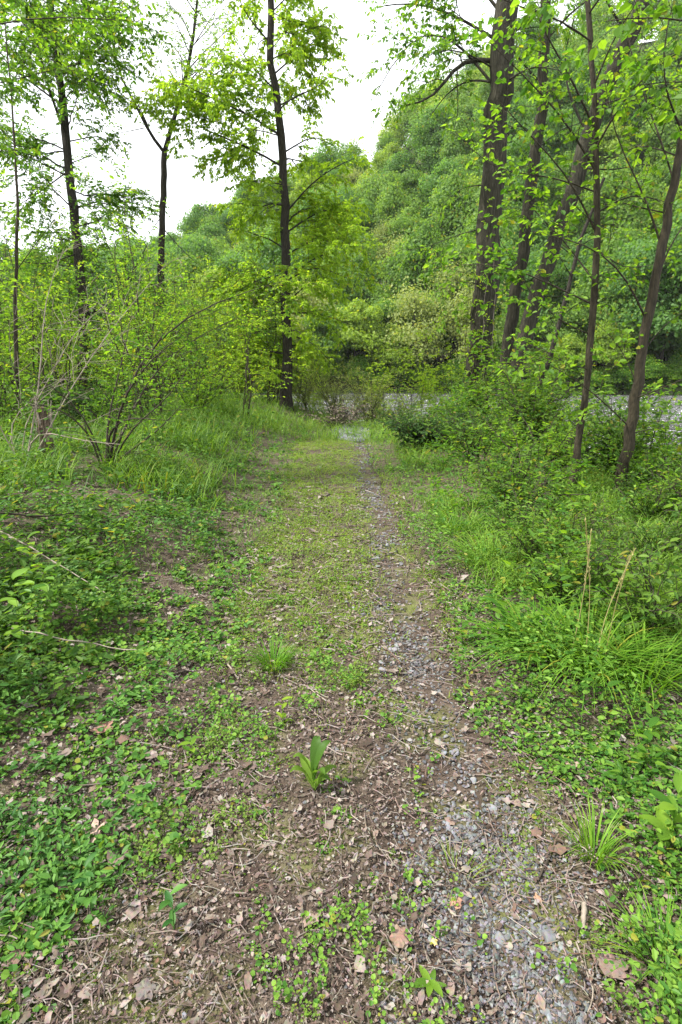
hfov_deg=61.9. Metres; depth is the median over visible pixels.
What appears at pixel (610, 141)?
broadleaf tree
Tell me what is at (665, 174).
broadleaf tree
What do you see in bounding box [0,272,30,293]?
broadleaf tree
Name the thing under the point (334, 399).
willow bush
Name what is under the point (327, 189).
broadleaf tree
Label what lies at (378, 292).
broadleaf tree
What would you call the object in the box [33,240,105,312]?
broadleaf tree
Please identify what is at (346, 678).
grass tuft
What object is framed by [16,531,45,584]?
broadleaf weed
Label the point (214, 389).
bush
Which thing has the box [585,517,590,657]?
grass stalk
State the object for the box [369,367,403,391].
riverside bush
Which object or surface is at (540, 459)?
undergrowth plant
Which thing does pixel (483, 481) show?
undergrowth plant
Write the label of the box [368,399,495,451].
evergreen shrub
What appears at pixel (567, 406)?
bush
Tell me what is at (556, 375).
riverside bush
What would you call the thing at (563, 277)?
broadleaf tree
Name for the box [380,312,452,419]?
young tree
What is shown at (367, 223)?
broadleaf tree
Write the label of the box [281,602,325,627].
grass tuft
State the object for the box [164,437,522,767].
short grass
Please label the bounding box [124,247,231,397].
sapling
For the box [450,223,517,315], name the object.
broadleaf tree
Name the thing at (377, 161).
broadleaf tree
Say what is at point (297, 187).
broadleaf tree
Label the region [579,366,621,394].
riverside bush
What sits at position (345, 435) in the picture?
shore gravel
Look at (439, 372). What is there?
riverside bush
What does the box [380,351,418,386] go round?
riverside bush
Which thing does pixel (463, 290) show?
broadleaf tree
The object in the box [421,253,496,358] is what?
broadleaf tree
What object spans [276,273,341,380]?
willow tree
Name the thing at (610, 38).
broadleaf tree
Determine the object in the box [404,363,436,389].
riverside bush
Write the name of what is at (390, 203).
broadleaf tree
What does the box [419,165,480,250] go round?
broadleaf tree
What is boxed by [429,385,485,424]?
bush
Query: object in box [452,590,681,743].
grass tuft
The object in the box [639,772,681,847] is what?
broadleaf weed
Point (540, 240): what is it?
broadleaf tree
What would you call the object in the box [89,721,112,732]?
dead leaf
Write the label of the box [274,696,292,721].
seedling
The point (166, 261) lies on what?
broadleaf tree
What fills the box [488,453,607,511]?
shrub
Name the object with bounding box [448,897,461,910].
dead leaf
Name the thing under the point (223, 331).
broadleaf tree
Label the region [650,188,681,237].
broadleaf tree
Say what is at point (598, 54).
broadleaf tree
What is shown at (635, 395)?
young tree
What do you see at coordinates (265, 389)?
riverside bush
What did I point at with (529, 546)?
undergrowth plant
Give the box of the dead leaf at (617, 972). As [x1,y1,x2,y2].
[592,950,628,978]
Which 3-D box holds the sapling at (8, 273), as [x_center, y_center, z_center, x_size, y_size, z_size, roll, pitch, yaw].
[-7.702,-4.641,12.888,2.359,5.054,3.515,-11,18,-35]
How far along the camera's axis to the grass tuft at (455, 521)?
5.64 m
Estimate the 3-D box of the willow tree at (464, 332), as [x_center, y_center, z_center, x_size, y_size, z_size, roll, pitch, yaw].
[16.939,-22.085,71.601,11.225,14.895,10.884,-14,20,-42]
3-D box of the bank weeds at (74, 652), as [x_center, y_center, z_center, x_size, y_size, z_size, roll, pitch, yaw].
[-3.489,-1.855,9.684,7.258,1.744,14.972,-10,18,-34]
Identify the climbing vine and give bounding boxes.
[457,186,502,432]
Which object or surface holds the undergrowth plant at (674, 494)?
on the ground at (18, 745)
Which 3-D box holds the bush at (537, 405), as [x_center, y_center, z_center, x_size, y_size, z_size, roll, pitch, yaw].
[2.931,-1.768,8.927,2.120,1.984,1.997,9,17,32]
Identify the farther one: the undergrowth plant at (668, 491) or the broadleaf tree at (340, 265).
the broadleaf tree at (340, 265)
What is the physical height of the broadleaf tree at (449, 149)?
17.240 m
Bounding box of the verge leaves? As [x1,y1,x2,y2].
[364,414,681,1023]
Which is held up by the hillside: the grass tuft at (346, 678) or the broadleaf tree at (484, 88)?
the broadleaf tree at (484, 88)
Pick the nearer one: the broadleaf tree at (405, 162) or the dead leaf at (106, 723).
the dead leaf at (106, 723)
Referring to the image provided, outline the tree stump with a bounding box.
[33,389,55,463]
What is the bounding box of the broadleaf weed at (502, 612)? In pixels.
[483,598,549,637]
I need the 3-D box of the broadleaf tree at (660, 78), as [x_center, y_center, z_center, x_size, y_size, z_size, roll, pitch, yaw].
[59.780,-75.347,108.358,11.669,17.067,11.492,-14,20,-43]
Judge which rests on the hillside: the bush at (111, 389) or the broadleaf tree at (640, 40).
the broadleaf tree at (640, 40)
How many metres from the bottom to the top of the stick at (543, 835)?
0.016 m
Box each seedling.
[0,567,37,652]
[33,565,63,633]
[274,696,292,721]
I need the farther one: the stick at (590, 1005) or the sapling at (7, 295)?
the sapling at (7, 295)
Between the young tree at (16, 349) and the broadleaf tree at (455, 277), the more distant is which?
the broadleaf tree at (455, 277)
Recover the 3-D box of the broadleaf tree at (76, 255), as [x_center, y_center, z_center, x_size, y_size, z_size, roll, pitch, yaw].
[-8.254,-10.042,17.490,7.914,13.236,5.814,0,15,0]
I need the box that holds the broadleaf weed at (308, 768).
[290,735,336,790]
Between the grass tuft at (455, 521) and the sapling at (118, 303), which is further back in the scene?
the sapling at (118, 303)
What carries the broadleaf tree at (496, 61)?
on the ground at (18, 745)
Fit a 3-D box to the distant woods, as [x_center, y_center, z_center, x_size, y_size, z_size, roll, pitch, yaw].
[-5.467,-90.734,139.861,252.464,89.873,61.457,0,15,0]
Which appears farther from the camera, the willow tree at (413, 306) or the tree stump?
the willow tree at (413, 306)
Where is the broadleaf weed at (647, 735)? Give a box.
[634,717,664,763]
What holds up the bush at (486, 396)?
on the ground at (18, 745)
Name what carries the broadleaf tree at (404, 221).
on the hillside
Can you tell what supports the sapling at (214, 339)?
on the ground at (18, 745)
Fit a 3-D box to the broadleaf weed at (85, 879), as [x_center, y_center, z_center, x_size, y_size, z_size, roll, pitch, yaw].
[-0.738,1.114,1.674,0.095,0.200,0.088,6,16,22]
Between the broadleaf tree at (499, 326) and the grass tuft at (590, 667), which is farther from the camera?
the broadleaf tree at (499, 326)
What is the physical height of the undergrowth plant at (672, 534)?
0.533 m
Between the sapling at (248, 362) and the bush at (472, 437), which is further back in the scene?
the sapling at (248, 362)
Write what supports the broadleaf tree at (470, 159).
on the hillside
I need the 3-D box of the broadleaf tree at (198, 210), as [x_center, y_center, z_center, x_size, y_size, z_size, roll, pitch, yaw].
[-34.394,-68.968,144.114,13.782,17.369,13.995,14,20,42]
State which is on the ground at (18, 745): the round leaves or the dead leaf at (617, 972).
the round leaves
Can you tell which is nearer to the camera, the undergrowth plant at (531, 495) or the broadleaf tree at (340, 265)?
the undergrowth plant at (531, 495)
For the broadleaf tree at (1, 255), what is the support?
on the hillside
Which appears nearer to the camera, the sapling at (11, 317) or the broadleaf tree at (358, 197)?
the sapling at (11, 317)
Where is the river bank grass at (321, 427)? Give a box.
[131,389,439,442]
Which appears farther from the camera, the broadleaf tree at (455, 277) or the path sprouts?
the broadleaf tree at (455, 277)
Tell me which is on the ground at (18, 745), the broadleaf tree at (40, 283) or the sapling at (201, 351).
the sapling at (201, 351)
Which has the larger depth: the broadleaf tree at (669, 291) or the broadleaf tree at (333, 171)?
the broadleaf tree at (333, 171)
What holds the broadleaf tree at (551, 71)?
on the hillside
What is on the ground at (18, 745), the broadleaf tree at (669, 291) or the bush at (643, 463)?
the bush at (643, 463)
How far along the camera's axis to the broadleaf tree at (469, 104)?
125.24 m
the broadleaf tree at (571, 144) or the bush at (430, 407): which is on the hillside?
the broadleaf tree at (571, 144)
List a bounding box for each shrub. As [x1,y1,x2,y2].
[0,239,186,467]
[0,249,305,469]
[23,372,153,427]
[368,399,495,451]
[445,408,510,440]
[469,408,616,476]
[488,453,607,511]
[626,457,681,520]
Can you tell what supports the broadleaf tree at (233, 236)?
on the hillside
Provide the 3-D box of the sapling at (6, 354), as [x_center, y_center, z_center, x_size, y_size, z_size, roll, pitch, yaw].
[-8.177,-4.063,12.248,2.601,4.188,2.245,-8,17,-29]
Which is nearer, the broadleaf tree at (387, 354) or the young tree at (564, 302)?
the young tree at (564, 302)
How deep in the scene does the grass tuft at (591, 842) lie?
1.90 m
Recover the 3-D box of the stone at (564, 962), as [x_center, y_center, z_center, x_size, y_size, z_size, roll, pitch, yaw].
[0.620,1.250,1.578,0.035,0.026,0.034,0,15,0]
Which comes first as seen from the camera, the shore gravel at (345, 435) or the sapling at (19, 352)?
the shore gravel at (345, 435)
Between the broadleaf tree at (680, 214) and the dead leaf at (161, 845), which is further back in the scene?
the broadleaf tree at (680, 214)
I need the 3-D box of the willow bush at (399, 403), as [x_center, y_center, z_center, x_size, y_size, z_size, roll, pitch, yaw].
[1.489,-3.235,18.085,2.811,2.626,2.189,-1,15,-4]
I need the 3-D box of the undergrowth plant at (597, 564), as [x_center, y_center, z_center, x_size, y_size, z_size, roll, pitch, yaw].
[1.529,0.392,3.692,0.745,0.602,0.658,13,20,42]
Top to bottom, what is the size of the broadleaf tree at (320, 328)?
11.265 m
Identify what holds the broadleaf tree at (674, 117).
on the hillside
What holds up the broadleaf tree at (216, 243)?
on the hillside
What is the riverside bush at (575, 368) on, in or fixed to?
on the hillside
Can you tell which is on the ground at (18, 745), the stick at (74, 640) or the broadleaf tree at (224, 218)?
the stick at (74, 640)
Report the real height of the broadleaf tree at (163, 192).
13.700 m
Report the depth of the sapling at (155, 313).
20.12 m
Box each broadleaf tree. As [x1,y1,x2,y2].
[0,0,174,391]
[0,238,41,291]
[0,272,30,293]
[0,281,55,387]
[1,271,40,296]
[18,244,47,266]
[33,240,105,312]
[37,316,97,366]
[38,241,141,351]
[76,0,267,393]
[90,259,185,358]
[116,248,153,267]
[119,247,157,260]
[124,0,386,411]
[135,252,171,274]
[154,230,184,249]
[154,241,177,268]
[164,231,225,277]
[164,251,201,284]
[165,253,209,301]
[168,306,218,383]
[171,293,217,338]
[174,200,219,236]
[174,265,230,315]
[176,228,230,261]
[185,221,234,247]
[199,211,226,232]
[203,250,258,278]
[203,309,267,390]
[206,280,238,308]
[212,285,281,384]
[213,204,249,236]
[214,235,262,268]
[223,229,239,248]
[235,225,264,249]
[235,228,320,320]
[238,204,279,237]
[249,173,295,219]
[256,254,314,320]
[258,222,302,252]
[267,210,299,225]
[289,173,322,205]
[289,185,352,237]
[291,230,312,253]
[296,256,339,339]
[296,304,357,383]
[305,237,331,263]
[315,179,351,193]
[321,255,344,273]
[321,290,360,355]
[322,166,356,185]
[323,297,385,386]
[324,252,387,305]
[328,228,383,288]
[332,186,356,203]
[336,200,381,261]
[351,168,380,194]
[351,190,366,201]
[353,0,584,424]
[354,163,409,221]
[364,284,403,307]
[366,293,406,366]
[367,322,421,389]
[369,152,400,179]
[370,178,426,240]
[371,141,408,168]
[374,229,437,300]
[377,149,423,191]
[377,206,427,262]
[382,289,453,365]
[385,216,472,315]
[395,164,434,221]
[403,100,456,176]
[412,96,453,132]
[412,112,447,175]
[413,155,482,220]
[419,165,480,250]
[436,110,481,170]
[440,155,477,176]
[443,265,474,331]
[448,92,484,129]
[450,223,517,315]
[451,186,521,247]
[453,173,481,208]
[457,148,482,175]
[469,85,535,152]
[470,70,490,100]
[471,142,518,200]
[474,0,603,408]
[476,131,560,217]
[490,299,523,368]
[494,238,563,339]
[503,206,571,297]
[505,0,678,417]
[507,97,580,172]
[514,44,577,118]
[514,63,536,98]
[514,157,556,199]
[529,245,564,310]
[534,300,588,354]
[539,175,567,221]
[541,333,585,389]
[547,232,604,309]
[548,121,590,181]
[551,149,591,193]
[553,190,613,247]
[558,54,609,127]
[563,47,608,104]
[567,255,647,370]
[574,238,668,363]
[579,156,665,249]
[580,53,649,147]
[580,319,634,373]
[588,120,635,178]
[596,28,640,66]
[597,25,650,58]
[600,217,679,276]
[602,151,643,181]
[609,222,681,384]
[633,63,681,144]
[634,346,680,361]
[635,100,681,175]
[637,29,681,88]
[638,180,681,235]
[639,147,681,207]
[644,87,681,163]
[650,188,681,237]
[663,292,681,365]
[666,166,681,183]
[668,203,681,302]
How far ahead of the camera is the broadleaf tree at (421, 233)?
79.11 m
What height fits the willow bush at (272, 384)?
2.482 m
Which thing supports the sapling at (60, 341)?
on the ground at (18, 745)
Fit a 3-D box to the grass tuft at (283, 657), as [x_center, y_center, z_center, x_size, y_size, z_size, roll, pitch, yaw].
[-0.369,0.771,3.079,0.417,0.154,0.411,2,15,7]
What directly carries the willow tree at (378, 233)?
on the hillside
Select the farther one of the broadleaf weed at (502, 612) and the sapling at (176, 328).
the sapling at (176, 328)
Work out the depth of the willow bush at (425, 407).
17.41 m
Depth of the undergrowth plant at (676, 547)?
3.74 m
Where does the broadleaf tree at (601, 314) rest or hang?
on the hillside
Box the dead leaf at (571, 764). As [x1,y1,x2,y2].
[565,758,577,766]
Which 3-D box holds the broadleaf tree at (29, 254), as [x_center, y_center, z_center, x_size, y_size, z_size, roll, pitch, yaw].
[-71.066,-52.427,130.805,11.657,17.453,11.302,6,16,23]
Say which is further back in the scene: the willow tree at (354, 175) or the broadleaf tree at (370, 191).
the willow tree at (354, 175)
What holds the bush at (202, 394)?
on the ground at (18, 745)
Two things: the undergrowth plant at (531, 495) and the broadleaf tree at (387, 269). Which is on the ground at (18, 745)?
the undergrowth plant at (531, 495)
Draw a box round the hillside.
[6,40,681,394]
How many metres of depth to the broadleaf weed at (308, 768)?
2.17 m
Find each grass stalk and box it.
[572,528,591,647]
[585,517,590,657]
[597,548,635,651]
[605,554,630,653]
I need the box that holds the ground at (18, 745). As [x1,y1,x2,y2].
[0,391,681,1023]
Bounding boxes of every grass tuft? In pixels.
[237,632,305,673]
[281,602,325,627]
[326,670,366,690]
[408,504,486,535]
[414,528,562,591]
[416,835,495,900]
[436,595,658,701]
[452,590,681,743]
[523,600,681,716]
[529,791,640,876]
[576,870,681,1018]
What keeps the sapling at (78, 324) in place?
on the ground at (18, 745)
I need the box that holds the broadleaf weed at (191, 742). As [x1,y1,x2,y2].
[178,736,203,753]
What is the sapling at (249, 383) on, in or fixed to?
on the ground at (18, 745)
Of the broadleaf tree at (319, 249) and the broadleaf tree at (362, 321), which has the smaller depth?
the broadleaf tree at (362, 321)
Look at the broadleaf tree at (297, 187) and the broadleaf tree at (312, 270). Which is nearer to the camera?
the broadleaf tree at (312, 270)
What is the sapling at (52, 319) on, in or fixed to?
on the ground at (18, 745)
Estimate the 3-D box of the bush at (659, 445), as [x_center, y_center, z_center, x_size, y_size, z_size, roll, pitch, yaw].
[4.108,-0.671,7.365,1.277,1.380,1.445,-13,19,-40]
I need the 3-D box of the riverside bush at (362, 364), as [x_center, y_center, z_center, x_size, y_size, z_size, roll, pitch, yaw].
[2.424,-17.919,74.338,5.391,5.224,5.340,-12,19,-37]
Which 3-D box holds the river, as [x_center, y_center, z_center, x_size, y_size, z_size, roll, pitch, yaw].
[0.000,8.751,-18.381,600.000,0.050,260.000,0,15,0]
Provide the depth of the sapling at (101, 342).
18.41 m
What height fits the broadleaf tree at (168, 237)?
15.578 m
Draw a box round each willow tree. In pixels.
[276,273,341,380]
[334,164,364,187]
[369,214,399,280]
[374,276,463,389]
[381,229,410,286]
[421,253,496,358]
[438,275,519,364]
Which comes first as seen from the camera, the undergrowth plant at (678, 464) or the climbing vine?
the undergrowth plant at (678, 464)
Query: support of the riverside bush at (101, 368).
on the hillside
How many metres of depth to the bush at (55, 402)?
12.24 m
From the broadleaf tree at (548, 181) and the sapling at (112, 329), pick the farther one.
the broadleaf tree at (548, 181)
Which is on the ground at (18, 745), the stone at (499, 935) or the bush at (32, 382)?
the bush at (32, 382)
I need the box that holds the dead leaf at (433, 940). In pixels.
[431,937,437,945]
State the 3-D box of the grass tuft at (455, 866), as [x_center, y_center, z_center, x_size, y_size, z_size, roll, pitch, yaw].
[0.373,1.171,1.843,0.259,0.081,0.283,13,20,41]
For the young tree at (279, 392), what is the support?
on the ground at (18, 745)
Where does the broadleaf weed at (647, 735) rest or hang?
on the ground at (18, 745)
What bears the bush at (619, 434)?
on the ground at (18, 745)
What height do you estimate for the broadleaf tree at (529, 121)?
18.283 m
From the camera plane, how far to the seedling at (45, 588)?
3.12 m
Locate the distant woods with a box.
[46,0,681,261]
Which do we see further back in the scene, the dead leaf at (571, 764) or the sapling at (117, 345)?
the sapling at (117, 345)
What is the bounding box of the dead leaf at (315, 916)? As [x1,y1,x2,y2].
[299,909,320,926]
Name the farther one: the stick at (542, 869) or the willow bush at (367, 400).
the willow bush at (367, 400)
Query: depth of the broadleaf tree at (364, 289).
80.62 m
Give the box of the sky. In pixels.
[0,0,658,258]
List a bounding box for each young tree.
[0,0,160,184]
[0,4,90,424]
[212,313,266,393]
[250,340,307,406]
[293,322,345,411]
[339,331,407,425]
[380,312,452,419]
[395,325,465,418]
[423,0,681,488]
[488,0,681,497]
[506,177,639,452]
[510,0,681,139]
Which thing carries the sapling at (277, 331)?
on the ground at (18, 745)
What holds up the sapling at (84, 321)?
on the ground at (18, 745)
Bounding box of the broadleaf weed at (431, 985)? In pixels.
[412,965,446,997]
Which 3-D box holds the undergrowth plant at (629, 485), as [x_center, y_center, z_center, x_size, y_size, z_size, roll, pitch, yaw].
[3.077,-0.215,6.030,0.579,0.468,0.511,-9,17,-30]
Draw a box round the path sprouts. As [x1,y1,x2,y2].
[3,432,678,1023]
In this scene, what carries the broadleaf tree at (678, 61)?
on the hillside
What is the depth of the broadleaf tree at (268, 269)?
80.97 m
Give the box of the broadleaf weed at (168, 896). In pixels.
[158,884,187,931]
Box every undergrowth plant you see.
[466,440,558,503]
[469,444,562,528]
[471,447,521,488]
[472,471,567,538]
[490,437,571,488]
[491,501,604,568]
[510,529,638,609]
[536,487,633,546]
[558,522,670,581]
[567,537,681,634]
[602,471,642,501]
[609,463,681,522]
[610,445,680,483]
[618,507,681,558]
[623,475,678,506]
[624,448,681,497]
[629,443,681,489]
[654,518,681,538]
[656,454,681,479]
[658,538,681,586]
[660,502,681,517]
[667,464,681,504]
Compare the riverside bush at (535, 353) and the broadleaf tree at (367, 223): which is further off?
the broadleaf tree at (367, 223)
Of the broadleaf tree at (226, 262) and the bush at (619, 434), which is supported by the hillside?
the broadleaf tree at (226, 262)
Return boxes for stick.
[0,509,102,516]
[0,531,104,592]
[11,628,136,649]
[396,747,413,778]
[419,723,463,726]
[537,856,550,882]
[541,819,550,855]
[575,941,593,1012]
[581,901,587,930]
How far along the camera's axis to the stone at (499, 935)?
1.66 m
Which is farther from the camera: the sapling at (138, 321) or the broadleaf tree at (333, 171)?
the broadleaf tree at (333, 171)
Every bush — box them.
[0,366,53,428]
[5,343,45,382]
[9,369,53,398]
[32,368,63,388]
[34,382,76,414]
[58,356,99,391]
[72,386,140,429]
[80,367,152,422]
[95,352,116,387]
[161,361,245,409]
[197,378,228,397]
[205,340,257,394]
[253,340,306,397]
[258,379,279,392]
[269,349,333,412]
[300,351,355,417]
[306,347,349,383]
[307,374,387,424]
[331,353,409,423]
[341,355,379,390]
[349,368,432,426]
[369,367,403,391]
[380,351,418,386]
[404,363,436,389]
[407,395,439,418]
[415,395,454,424]
[420,397,532,462]
[427,367,494,417]
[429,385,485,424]
[435,361,461,388]
[438,354,465,386]
[459,334,604,443]
[462,359,499,388]
[468,382,544,438]
[470,411,518,450]
[479,403,518,443]
[485,382,598,460]
[490,384,574,447]
[490,426,562,468]
[508,398,622,470]
[523,346,544,378]
[527,360,575,388]
[554,349,584,383]
[563,372,681,480]
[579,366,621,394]
[579,432,613,479]
[598,430,681,490]
[608,361,633,394]
[617,415,681,480]
[630,354,671,390]
[659,358,681,388]
[665,347,681,377]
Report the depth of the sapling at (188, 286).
20.16 m
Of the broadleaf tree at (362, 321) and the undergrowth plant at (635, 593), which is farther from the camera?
the broadleaf tree at (362, 321)
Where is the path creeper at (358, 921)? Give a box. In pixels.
[0,521,681,1023]
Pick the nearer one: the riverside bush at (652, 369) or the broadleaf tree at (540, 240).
the riverside bush at (652, 369)
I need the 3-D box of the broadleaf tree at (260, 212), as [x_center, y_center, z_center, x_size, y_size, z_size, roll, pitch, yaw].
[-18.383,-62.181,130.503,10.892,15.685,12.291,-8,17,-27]
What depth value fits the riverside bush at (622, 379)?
68.30 m
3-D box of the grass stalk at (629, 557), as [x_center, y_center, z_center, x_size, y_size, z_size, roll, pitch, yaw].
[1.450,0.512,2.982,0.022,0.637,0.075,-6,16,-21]
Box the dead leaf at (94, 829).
[82,818,104,842]
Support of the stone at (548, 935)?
on the path
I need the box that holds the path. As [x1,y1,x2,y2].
[27,438,627,1023]
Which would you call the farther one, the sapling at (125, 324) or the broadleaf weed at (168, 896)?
the sapling at (125, 324)
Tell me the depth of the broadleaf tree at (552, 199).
92.00 m
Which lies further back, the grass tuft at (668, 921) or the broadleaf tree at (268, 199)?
the broadleaf tree at (268, 199)
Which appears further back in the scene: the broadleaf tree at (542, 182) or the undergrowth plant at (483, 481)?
the broadleaf tree at (542, 182)
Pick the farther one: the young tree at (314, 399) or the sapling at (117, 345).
the young tree at (314, 399)
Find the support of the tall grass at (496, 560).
on the ground at (18, 745)
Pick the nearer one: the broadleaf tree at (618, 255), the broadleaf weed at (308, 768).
the broadleaf weed at (308, 768)
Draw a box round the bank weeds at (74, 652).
[0,362,273,709]
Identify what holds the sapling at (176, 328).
on the ground at (18, 745)
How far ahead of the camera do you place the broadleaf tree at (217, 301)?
75.91 m
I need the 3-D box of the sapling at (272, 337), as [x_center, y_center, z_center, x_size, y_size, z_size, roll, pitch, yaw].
[-2.157,-5.758,17.726,3.396,4.883,2.279,-8,16,-27]
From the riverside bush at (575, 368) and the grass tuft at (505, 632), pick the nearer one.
the grass tuft at (505, 632)
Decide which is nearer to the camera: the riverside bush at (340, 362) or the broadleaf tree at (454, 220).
the riverside bush at (340, 362)
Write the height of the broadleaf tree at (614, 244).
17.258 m
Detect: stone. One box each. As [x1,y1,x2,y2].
[495,931,505,945]
[541,928,556,945]
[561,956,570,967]
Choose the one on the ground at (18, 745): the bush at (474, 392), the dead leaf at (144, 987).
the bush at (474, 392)
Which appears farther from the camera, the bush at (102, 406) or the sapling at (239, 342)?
the sapling at (239, 342)
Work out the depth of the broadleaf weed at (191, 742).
2.39 m
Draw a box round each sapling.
[0,159,92,412]
[0,203,60,399]
[0,208,52,378]
[0,252,75,401]
[0,254,69,416]
[0,301,27,357]
[1,216,114,393]
[1,222,111,386]
[1,259,106,387]
[3,258,76,383]
[3,284,78,381]
[3,286,49,387]
[44,278,112,390]
[48,205,216,422]
[55,260,116,390]
[62,141,248,418]
[69,210,202,415]
[69,278,124,393]
[78,210,195,398]
[93,289,151,391]
[97,241,179,388]
[98,270,126,387]
[101,276,183,390]
[103,293,176,386]
[113,288,177,404]
[119,256,210,394]
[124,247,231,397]
[136,275,215,394]
[141,253,210,392]
[142,251,211,391]
[146,220,238,384]
[165,273,214,391]
[166,290,228,399]
[178,250,240,389]
[179,253,269,400]
[206,218,318,417]
[207,277,267,393]
[218,243,315,403]
[231,333,270,395]
[234,303,281,399]
[253,260,330,401]
[453,329,588,437]
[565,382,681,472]
[635,404,681,468]
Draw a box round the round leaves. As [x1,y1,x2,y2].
[0,404,307,1023]
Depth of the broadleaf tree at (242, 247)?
88.40 m
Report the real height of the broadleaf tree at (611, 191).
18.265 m
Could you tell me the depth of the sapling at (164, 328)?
11.35 m
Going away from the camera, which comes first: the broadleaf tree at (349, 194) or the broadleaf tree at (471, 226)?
the broadleaf tree at (471, 226)
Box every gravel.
[86,442,675,1023]
[331,425,370,441]
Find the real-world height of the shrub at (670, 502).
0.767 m
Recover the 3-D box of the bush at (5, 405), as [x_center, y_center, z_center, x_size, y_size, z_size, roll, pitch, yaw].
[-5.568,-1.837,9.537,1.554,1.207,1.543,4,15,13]
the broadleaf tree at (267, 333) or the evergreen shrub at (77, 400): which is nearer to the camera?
the evergreen shrub at (77, 400)
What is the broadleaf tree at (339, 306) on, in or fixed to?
on the hillside
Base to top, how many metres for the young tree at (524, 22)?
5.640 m
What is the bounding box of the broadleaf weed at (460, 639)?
[450,621,470,643]
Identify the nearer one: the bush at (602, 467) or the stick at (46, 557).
the stick at (46, 557)
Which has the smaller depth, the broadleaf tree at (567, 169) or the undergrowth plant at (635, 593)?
the undergrowth plant at (635, 593)
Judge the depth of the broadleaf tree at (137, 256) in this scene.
107.94 m
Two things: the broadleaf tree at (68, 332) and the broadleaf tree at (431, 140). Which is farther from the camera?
the broadleaf tree at (431, 140)
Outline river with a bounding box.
[252,393,681,473]
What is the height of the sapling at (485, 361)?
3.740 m
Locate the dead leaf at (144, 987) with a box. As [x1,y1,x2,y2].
[134,977,155,1000]
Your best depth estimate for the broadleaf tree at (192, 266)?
82.64 m
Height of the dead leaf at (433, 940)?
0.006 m
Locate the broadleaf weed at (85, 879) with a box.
[71,851,104,917]
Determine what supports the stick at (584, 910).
on the path
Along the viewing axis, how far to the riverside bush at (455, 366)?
71.66 m
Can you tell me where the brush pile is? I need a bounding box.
[298,398,375,427]
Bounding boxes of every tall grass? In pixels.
[0,383,288,516]
[372,415,681,687]
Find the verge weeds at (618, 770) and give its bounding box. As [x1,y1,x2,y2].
[368,379,681,796]
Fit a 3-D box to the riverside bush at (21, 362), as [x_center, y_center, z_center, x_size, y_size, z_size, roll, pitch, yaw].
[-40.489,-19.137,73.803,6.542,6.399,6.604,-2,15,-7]
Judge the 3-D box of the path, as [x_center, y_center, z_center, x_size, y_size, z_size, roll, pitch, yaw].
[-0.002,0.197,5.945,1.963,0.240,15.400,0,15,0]
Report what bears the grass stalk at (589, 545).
on the ground at (18, 745)
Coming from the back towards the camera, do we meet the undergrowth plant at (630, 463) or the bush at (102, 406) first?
the bush at (102, 406)
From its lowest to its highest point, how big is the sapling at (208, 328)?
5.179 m
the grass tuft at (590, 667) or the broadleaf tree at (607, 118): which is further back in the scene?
the broadleaf tree at (607, 118)
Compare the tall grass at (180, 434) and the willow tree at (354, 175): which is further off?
the willow tree at (354, 175)
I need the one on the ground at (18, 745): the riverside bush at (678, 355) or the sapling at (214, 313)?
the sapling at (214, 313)
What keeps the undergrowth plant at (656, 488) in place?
on the ground at (18, 745)
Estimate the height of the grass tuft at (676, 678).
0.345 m
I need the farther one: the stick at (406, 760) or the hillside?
the hillside
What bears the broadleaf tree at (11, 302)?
on the hillside
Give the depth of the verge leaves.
2.49 m
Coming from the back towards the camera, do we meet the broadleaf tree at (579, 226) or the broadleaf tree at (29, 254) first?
the broadleaf tree at (29, 254)
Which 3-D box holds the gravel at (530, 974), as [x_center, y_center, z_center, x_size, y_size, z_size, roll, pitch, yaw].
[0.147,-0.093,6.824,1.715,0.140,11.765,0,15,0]
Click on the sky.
(351, 116)
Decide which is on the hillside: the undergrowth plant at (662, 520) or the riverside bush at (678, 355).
the riverside bush at (678, 355)
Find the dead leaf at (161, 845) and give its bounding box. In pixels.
[141,839,162,856]
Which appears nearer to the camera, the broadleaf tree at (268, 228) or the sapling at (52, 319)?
the sapling at (52, 319)
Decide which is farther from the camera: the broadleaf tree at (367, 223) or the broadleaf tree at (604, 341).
the broadleaf tree at (367, 223)
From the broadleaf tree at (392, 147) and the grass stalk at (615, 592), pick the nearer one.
the grass stalk at (615, 592)
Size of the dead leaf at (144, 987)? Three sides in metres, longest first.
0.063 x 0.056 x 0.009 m
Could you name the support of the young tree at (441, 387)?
on the ground at (18, 745)
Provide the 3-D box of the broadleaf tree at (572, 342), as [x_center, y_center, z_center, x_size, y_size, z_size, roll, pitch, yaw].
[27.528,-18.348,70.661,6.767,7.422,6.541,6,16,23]
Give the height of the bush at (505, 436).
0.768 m
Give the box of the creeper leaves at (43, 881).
[0,408,290,961]
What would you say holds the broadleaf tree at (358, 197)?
on the hillside
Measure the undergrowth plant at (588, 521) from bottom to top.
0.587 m
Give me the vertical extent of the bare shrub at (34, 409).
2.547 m
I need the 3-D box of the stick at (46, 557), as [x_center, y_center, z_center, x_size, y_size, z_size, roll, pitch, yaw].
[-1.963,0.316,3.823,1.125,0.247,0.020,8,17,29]

